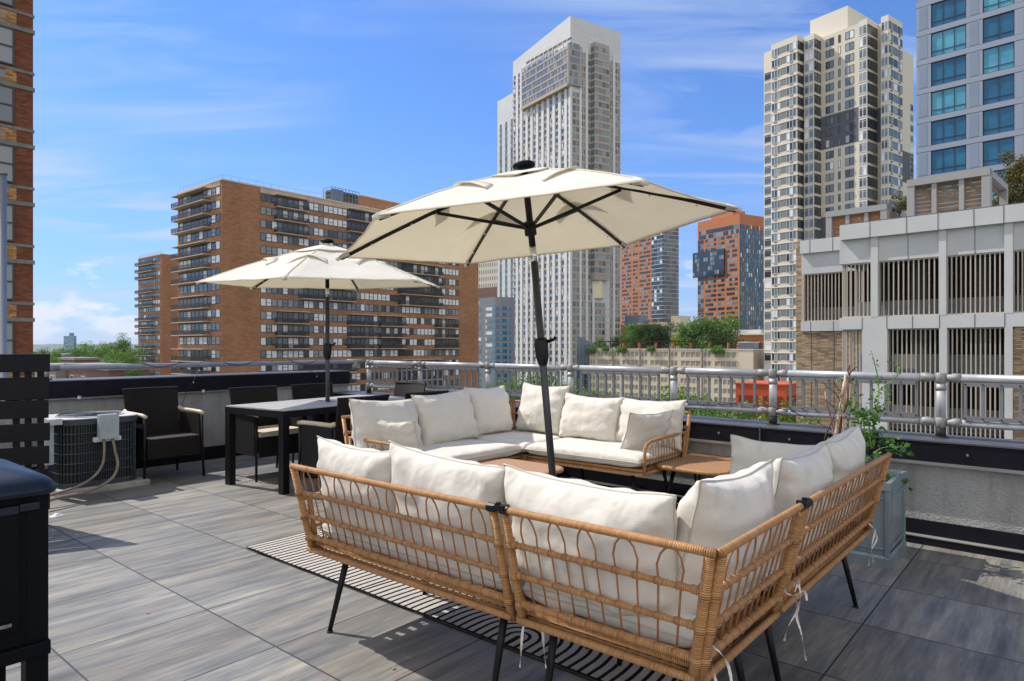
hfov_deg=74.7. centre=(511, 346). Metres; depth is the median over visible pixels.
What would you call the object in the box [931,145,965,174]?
window
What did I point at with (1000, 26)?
window
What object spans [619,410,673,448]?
throw pillow
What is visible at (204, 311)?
window
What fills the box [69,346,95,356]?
tree
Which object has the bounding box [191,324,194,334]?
window
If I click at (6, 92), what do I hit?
window
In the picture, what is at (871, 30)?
window
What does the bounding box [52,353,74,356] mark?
house
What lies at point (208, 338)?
window
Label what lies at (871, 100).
window
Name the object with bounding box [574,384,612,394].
tree
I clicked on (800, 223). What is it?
window
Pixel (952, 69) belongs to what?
window
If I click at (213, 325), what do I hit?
window
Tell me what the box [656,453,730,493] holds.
coffee table
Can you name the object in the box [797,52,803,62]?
window
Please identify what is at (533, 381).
tree
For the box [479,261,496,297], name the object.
apartment block
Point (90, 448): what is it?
air conditioner
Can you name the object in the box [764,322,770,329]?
window
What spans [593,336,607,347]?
tree
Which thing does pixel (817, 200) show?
window
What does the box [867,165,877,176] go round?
window
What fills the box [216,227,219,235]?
window
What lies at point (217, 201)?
window
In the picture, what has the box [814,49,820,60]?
window
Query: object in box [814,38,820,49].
window
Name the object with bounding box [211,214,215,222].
window
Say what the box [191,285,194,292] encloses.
window
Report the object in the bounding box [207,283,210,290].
window
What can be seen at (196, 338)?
window
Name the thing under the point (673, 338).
shrub
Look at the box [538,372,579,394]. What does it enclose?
tree
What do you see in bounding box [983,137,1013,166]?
window
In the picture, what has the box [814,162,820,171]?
window
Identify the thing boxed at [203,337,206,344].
window
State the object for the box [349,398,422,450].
back cushion
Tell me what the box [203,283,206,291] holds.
window
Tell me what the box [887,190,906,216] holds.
tree
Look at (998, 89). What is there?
window
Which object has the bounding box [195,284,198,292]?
window
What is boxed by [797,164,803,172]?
window
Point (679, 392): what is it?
tree
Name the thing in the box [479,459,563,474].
coffee table
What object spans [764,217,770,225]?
window
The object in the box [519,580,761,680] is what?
seat cushion
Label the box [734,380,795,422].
red plant building
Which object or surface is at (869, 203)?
window
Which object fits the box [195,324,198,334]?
window
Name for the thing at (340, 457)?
back cushion
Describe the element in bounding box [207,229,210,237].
window
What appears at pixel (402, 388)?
wicker armchair
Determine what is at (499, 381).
tree
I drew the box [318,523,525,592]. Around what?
seat cushion
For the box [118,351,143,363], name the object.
tree
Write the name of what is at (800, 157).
window
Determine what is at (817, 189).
window
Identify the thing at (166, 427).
wicker armchair
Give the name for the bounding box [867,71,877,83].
window
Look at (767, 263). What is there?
window
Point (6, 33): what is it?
window
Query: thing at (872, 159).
window
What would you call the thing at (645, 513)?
back cushion
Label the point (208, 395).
parapet wall
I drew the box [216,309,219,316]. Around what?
window
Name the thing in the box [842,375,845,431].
bamboo stake
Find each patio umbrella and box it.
[196,239,439,478]
[335,160,741,476]
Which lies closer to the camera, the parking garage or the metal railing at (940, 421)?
the metal railing at (940, 421)
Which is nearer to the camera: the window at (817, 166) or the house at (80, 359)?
the house at (80, 359)
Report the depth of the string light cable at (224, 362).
7.80 m
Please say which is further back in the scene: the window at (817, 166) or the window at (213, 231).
the window at (817, 166)
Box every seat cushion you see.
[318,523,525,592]
[420,438,522,461]
[475,430,562,452]
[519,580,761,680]
[525,437,680,466]
[760,510,877,660]
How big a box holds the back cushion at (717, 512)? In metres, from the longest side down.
0.607 x 0.460 x 0.257 m
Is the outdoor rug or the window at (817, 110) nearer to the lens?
the outdoor rug
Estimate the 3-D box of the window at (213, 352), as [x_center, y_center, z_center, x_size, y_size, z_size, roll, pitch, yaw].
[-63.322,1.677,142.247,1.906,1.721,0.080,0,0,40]
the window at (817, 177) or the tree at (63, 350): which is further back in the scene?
the tree at (63, 350)
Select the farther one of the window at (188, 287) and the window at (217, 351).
the window at (188, 287)
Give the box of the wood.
[33,351,137,374]
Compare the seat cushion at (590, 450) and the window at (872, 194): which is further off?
the window at (872, 194)
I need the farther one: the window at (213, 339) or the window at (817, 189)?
the window at (817, 189)
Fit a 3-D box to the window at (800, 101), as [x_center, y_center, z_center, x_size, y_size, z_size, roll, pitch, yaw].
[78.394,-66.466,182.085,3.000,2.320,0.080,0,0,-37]
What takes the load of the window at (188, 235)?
in the brick tower at (224, 225)
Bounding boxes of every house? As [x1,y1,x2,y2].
[35,363,65,378]
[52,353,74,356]
[58,357,100,362]
[64,363,120,377]
[85,368,150,377]
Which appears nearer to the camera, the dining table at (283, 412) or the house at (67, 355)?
the dining table at (283, 412)
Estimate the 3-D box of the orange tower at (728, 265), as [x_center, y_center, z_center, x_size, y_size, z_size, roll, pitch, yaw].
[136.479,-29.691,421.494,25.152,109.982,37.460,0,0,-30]
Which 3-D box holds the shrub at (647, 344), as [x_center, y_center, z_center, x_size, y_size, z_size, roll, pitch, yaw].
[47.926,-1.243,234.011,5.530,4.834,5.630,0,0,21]
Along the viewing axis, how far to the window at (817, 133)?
180.95 m
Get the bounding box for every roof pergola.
[826,204,906,237]
[907,167,1007,215]
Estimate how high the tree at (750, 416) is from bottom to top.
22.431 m
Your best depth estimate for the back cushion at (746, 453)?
3.53 m
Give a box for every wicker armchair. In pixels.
[122,386,204,478]
[228,385,306,481]
[290,383,335,462]
[297,394,389,477]
[394,381,426,396]
[405,390,448,398]
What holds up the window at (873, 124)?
in the cream tower at (838, 109)
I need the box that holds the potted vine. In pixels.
[820,351,913,490]
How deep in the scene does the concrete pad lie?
6.04 m
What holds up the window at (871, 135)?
in the cream tower at (838, 109)
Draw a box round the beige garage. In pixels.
[588,340,763,416]
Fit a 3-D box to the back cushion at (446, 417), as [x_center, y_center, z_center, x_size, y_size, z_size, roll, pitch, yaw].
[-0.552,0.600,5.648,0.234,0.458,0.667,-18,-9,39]
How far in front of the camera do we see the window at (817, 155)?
180.95 m
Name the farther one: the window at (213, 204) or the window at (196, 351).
the window at (196, 351)
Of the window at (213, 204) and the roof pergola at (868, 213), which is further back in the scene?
the window at (213, 204)
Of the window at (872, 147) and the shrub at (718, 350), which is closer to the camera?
the window at (872, 147)
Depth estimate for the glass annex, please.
231.79 m
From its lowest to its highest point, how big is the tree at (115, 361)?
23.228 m
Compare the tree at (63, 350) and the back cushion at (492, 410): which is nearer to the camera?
the back cushion at (492, 410)
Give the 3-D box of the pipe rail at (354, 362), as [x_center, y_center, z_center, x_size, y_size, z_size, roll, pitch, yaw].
[-7.317,0.260,3.421,0.110,0.150,16.077,0,0,40]
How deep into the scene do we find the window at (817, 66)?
180.95 m
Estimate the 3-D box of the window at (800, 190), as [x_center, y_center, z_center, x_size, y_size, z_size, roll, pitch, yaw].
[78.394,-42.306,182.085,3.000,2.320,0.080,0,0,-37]
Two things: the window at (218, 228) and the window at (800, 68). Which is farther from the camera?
the window at (800, 68)
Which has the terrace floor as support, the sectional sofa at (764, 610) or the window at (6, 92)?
the sectional sofa at (764, 610)
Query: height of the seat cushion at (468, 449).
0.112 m
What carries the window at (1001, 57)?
in the blue tower at (969, 84)
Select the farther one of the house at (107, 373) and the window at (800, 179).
the window at (800, 179)
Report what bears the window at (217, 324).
in the brick tower at (224, 225)
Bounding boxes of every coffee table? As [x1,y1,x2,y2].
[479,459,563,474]
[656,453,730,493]
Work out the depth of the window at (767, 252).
194.98 m
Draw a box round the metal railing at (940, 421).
[366,360,1023,438]
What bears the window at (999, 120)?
in the blue tower at (969, 84)
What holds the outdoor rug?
on the terrace floor
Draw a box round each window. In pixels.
[0,0,13,7]
[0,25,13,65]
[0,84,13,124]
[0,143,13,182]
[7,204,13,241]
[7,263,13,299]
[7,322,13,353]
[183,235,186,242]
[187,234,190,241]
[187,285,190,292]
[187,337,190,344]
[191,233,194,240]
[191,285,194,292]
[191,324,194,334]
[191,337,194,344]
[195,232,198,239]
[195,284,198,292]
[195,297,198,307]
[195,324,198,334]
[195,337,198,344]
[195,350,198,360]
[199,231,202,239]
[199,284,202,291]
[199,337,202,344]
[203,230,206,238]
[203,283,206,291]
[203,310,206,317]
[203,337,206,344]
[207,189,210,197]
[207,216,211,224]
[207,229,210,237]
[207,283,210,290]
[207,296,210,304]
[207,310,210,317]
[207,337,210,344]
[211,187,215,196]
[211,201,215,209]
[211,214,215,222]
[211,228,215,236]
[211,284,215,290]
[211,296,215,303]
[211,309,215,317]
[211,323,215,330]
[211,336,215,344]
[211,350,215,357]
[216,186,219,194]
[216,200,219,208]
[216,213,219,221]
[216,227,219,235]
[216,295,219,303]
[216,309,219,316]
[216,323,219,330]
[216,336,219,344]
[216,350,219,357]
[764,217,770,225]
[764,228,770,236]
[764,238,770,246]
[764,249,770,256]
[764,259,770,267]
[764,269,770,277]
[764,280,770,287]
[764,290,770,298]
[764,301,770,308]
[764,311,770,318]
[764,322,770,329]
[764,332,770,339]
[797,40,803,51]
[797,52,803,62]
[797,63,803,73]
[797,74,803,84]
[797,85,803,95]
[797,97,803,106]
[797,108,803,117]
[797,119,803,128]
[797,130,803,139]
[797,141,803,150]
[797,152,803,161]
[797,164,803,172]
[797,175,803,183]
[797,186,803,194]
[797,197,803,205]
[797,208,803,217]
[797,219,803,228]
[797,231,803,239]
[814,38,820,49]
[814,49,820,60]
[814,60,820,71]
[814,72,820,82]
[814,83,820,93]
[814,94,820,104]
[814,105,820,116]
[814,117,820,127]
[814,128,820,138]
[814,139,820,149]
[814,150,820,160]
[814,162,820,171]
[814,173,820,182]
[814,184,820,194]
[814,195,820,205]
[867,24,877,37]
[867,35,877,49]
[867,47,877,60]
[867,59,877,72]
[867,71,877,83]
[867,82,877,95]
[867,94,877,106]
[867,106,877,118]
[867,118,877,130]
[867,130,877,141]
[867,141,877,153]
[867,153,877,164]
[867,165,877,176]
[867,177,877,187]
[867,188,877,199]
[867,200,877,205]
[931,0,965,27]
[931,24,965,56]
[931,54,965,86]
[931,85,965,115]
[931,115,965,144]
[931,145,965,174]
[931,184,958,199]
[983,0,1013,12]
[983,10,1013,43]
[983,42,1013,73]
[983,74,1013,104]
[983,105,1013,135]
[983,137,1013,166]
[992,169,1013,195]
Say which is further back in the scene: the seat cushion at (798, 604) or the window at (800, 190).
the window at (800, 190)
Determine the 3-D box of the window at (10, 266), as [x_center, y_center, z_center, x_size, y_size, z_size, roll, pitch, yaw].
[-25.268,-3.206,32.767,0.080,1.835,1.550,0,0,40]
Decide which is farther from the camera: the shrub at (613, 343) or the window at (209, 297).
the shrub at (613, 343)
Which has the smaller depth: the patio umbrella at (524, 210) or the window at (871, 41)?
the patio umbrella at (524, 210)
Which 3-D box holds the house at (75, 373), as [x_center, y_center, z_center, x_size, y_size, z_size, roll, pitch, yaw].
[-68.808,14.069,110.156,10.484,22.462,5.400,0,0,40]
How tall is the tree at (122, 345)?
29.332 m
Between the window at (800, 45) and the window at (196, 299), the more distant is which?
the window at (800, 45)
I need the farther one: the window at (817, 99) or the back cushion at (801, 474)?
the window at (817, 99)
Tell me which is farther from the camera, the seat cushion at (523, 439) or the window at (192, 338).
the window at (192, 338)
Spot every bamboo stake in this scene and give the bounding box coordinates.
[834,381,844,434]
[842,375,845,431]
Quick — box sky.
[33,0,916,343]
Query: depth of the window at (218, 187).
140.99 m
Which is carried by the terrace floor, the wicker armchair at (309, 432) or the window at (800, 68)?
the wicker armchair at (309, 432)
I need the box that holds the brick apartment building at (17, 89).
[0,0,34,377]
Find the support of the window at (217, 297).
in the brick tower at (224, 225)
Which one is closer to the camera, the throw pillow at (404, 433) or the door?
the door
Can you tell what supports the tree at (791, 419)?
on the ground
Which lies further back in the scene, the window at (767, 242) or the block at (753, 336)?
the block at (753, 336)
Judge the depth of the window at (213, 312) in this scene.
142.30 m
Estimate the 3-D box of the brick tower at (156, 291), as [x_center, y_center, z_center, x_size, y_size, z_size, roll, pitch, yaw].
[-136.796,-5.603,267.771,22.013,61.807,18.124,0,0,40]
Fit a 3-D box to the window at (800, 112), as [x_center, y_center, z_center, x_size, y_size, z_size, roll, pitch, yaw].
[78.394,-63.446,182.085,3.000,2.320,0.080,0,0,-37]
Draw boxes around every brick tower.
[134,252,177,375]
[171,174,478,392]
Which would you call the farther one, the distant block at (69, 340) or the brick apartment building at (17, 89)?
the distant block at (69, 340)
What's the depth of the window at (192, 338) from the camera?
148.32 m
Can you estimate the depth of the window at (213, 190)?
142.30 m
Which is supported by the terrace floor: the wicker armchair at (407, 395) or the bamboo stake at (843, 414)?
the wicker armchair at (407, 395)
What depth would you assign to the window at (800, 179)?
182.05 m
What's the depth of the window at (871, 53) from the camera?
173.42 m
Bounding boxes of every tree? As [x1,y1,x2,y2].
[36,347,62,359]
[50,356,60,362]
[53,346,83,353]
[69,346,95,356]
[74,340,108,359]
[97,356,127,363]
[98,333,148,362]
[100,348,121,362]
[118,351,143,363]
[122,369,142,376]
[491,371,520,399]
[505,372,540,399]
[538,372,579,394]
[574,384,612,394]
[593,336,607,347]
[616,322,651,347]
[639,319,674,348]
[646,380,693,414]
[673,312,744,350]
[678,390,731,415]
[691,393,756,419]
[726,395,787,422]
[757,398,823,424]
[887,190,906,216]
[992,149,1023,205]
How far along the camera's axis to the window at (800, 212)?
182.05 m
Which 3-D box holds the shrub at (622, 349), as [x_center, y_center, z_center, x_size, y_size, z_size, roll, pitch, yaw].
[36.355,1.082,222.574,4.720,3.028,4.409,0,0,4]
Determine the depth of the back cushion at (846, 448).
2.99 m
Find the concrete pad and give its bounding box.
[52,475,149,496]
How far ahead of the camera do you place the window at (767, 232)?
194.98 m
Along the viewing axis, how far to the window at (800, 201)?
182.05 m
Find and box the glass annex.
[576,335,600,393]
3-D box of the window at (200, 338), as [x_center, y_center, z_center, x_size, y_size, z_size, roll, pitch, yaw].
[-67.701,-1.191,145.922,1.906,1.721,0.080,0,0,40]
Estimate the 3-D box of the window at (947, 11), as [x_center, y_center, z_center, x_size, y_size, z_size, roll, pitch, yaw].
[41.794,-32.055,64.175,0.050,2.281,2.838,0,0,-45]
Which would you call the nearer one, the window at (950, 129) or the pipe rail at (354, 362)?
the pipe rail at (354, 362)
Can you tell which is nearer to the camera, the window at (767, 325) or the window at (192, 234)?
the window at (192, 234)
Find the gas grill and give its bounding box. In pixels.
[0,458,56,680]
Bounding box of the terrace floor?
[6,453,1023,680]
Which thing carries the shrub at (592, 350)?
on the beige garage
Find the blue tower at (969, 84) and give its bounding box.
[916,0,1023,214]
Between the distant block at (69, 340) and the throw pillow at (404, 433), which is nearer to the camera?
the throw pillow at (404, 433)
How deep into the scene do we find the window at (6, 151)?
33.15 m
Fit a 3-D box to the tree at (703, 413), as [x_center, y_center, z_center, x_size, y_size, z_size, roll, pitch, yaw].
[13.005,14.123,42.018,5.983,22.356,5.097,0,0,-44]
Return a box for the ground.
[33,349,137,352]
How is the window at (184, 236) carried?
in the brick tower at (224, 225)
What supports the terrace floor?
on the roof slab
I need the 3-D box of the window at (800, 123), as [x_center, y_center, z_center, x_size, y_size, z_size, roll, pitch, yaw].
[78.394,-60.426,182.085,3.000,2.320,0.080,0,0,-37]
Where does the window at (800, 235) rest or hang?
in the cream tower at (838, 109)
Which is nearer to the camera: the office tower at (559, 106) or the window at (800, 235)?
the window at (800, 235)
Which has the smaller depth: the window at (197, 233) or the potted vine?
the potted vine
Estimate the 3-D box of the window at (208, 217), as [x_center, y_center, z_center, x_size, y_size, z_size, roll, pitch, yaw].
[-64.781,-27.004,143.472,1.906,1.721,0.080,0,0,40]
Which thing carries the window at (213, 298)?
in the brick tower at (224, 225)
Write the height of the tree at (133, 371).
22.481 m
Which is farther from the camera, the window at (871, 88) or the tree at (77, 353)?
the tree at (77, 353)
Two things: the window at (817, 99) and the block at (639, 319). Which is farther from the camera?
the block at (639, 319)
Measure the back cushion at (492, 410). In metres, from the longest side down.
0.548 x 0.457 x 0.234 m
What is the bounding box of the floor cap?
[49,513,63,517]
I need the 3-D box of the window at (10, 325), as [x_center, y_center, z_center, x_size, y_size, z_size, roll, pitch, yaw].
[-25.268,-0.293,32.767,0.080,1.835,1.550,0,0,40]
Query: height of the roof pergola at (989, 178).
2.088 m
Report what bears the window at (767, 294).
in the cream tower at (838, 109)
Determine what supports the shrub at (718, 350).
on the beige garage
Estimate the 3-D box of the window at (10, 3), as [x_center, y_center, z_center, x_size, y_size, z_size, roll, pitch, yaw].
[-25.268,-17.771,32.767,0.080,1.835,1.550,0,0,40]
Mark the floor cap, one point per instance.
(55, 515)
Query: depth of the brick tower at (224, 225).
153.39 m
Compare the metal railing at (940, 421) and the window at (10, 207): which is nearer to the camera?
the metal railing at (940, 421)
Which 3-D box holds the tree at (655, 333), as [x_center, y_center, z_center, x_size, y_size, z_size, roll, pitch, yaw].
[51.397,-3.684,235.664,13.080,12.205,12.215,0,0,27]
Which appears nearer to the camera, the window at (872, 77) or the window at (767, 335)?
the window at (872, 77)
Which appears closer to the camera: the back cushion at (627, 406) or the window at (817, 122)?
the back cushion at (627, 406)
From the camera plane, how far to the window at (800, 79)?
182.05 m
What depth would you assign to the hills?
6358.80 m
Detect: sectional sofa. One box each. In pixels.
[289,452,891,680]
[341,400,691,491]
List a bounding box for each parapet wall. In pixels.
[0,370,349,468]
[333,390,1023,561]
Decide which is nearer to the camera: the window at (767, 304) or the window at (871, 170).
the window at (871, 170)
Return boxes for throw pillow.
[375,420,420,450]
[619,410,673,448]
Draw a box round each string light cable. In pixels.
[132,359,344,366]
[426,386,831,429]
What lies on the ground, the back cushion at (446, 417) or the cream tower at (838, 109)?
the cream tower at (838, 109)
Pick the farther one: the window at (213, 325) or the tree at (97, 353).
the tree at (97, 353)
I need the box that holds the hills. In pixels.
[33,344,137,348]
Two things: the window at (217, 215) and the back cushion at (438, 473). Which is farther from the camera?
the window at (217, 215)
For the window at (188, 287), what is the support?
in the brick tower at (224, 225)
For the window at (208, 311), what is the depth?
143.42 m
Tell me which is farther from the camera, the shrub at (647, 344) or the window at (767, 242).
the shrub at (647, 344)
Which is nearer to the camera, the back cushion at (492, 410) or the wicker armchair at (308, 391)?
the back cushion at (492, 410)
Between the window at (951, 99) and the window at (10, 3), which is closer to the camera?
the window at (10, 3)
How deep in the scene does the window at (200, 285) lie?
145.93 m
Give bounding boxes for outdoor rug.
[246,529,808,680]
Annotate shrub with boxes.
[586,345,597,352]
[601,345,609,350]
[611,336,619,347]
[614,345,627,352]
[641,337,656,347]
[645,345,655,351]
[670,332,683,348]
[709,345,726,354]
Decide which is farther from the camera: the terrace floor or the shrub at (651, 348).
the shrub at (651, 348)
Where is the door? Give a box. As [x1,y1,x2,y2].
[0,505,18,634]
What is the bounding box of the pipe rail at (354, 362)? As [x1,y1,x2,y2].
[44,359,362,379]
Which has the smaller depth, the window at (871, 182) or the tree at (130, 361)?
the tree at (130, 361)
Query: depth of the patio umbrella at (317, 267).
6.41 m
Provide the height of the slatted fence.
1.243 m
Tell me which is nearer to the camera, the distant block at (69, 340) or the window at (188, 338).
the window at (188, 338)
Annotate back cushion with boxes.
[317,436,400,537]
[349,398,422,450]
[389,440,511,565]
[411,388,478,444]
[464,385,512,434]
[503,464,677,616]
[515,382,569,434]
[558,392,623,441]
[616,397,686,450]
[675,459,774,614]
[730,434,814,473]
[767,442,832,560]
[817,424,865,530]
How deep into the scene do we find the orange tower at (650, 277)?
478.48 m
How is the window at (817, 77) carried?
in the cream tower at (838, 109)
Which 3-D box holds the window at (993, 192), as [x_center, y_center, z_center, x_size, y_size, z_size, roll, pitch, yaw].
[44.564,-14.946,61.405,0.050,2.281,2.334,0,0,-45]
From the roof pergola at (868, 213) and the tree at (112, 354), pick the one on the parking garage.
the roof pergola at (868, 213)
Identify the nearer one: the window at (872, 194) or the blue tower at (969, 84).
the blue tower at (969, 84)
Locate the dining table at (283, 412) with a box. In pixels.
[225,395,404,494]
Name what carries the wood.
on the ground
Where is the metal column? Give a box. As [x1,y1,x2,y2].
[0,172,7,377]
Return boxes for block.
[64,333,75,350]
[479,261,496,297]
[621,315,694,348]
[733,329,763,348]
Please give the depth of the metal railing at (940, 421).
5.30 m
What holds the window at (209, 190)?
in the brick tower at (224, 225)
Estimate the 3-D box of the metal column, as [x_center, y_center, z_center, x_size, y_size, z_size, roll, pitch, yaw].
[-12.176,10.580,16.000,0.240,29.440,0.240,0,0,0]
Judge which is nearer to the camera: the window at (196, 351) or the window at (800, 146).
the window at (196, 351)
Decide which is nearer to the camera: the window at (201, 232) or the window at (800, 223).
the window at (201, 232)
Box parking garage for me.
[796,202,1023,439]
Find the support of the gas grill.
on the terrace floor
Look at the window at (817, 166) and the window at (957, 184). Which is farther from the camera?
the window at (817, 166)
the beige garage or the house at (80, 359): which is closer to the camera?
the house at (80, 359)
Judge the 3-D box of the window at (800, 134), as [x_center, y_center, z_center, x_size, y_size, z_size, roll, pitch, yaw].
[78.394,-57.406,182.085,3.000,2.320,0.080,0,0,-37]
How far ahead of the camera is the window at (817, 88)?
180.95 m
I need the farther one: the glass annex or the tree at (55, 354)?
the glass annex
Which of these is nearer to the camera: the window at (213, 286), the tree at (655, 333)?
the window at (213, 286)
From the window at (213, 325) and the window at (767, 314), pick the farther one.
the window at (767, 314)
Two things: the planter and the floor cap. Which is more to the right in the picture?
the planter
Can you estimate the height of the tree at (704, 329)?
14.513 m
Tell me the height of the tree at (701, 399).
21.502 m
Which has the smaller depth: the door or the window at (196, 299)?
the door
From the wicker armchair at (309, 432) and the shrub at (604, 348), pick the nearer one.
the wicker armchair at (309, 432)
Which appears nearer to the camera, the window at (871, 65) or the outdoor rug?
the outdoor rug
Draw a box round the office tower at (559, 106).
[497,15,620,389]
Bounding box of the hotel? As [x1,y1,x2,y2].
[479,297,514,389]
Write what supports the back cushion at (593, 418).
on the seat cushion at (590, 450)
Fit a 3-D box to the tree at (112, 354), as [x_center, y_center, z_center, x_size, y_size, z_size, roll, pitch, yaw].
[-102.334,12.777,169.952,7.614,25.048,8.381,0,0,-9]
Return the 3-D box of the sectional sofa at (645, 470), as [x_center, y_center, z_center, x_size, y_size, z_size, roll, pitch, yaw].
[0.076,0.908,5.255,1.908,0.781,2.029,0,0,40]
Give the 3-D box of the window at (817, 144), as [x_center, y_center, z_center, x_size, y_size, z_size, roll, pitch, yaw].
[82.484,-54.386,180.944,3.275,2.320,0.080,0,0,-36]
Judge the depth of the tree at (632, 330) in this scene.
238.13 m
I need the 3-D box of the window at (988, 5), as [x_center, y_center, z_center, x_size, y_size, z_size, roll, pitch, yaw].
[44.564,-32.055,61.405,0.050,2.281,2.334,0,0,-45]
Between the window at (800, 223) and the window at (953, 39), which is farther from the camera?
the window at (800, 223)
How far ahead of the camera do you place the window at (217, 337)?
140.97 m
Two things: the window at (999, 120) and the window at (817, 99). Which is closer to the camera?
the window at (999, 120)
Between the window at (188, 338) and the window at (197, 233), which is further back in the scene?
the window at (188, 338)
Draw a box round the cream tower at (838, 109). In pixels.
[764,6,913,381]
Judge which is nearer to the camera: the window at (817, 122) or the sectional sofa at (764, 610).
the sectional sofa at (764, 610)
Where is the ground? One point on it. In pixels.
(34, 350)
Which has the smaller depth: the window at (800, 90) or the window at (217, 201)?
the window at (217, 201)
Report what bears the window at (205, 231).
in the brick tower at (224, 225)
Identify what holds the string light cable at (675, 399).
attached to the metal railing at (940, 421)
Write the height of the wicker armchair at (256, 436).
0.880 m
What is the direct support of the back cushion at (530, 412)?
on the seat cushion at (523, 439)
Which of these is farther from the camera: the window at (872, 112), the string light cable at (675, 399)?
the window at (872, 112)
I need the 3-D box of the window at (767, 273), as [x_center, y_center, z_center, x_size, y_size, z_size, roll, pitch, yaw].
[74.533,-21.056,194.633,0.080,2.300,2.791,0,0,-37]
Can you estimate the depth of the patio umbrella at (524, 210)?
4.14 m
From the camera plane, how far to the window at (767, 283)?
194.98 m
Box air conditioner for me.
[44,411,137,501]
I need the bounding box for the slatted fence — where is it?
[0,354,49,508]
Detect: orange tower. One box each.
[621,228,678,324]
[693,211,763,348]
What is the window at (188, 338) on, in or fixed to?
in the brick tower at (224, 225)
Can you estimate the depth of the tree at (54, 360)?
120.20 m
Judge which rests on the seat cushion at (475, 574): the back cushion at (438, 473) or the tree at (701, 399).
the back cushion at (438, 473)
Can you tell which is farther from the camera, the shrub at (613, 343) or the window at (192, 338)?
the shrub at (613, 343)
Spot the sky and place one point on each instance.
(136, 103)
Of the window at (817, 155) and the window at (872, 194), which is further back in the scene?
the window at (817, 155)
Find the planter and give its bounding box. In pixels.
[812,468,906,568]
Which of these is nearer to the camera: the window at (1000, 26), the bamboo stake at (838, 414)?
the bamboo stake at (838, 414)

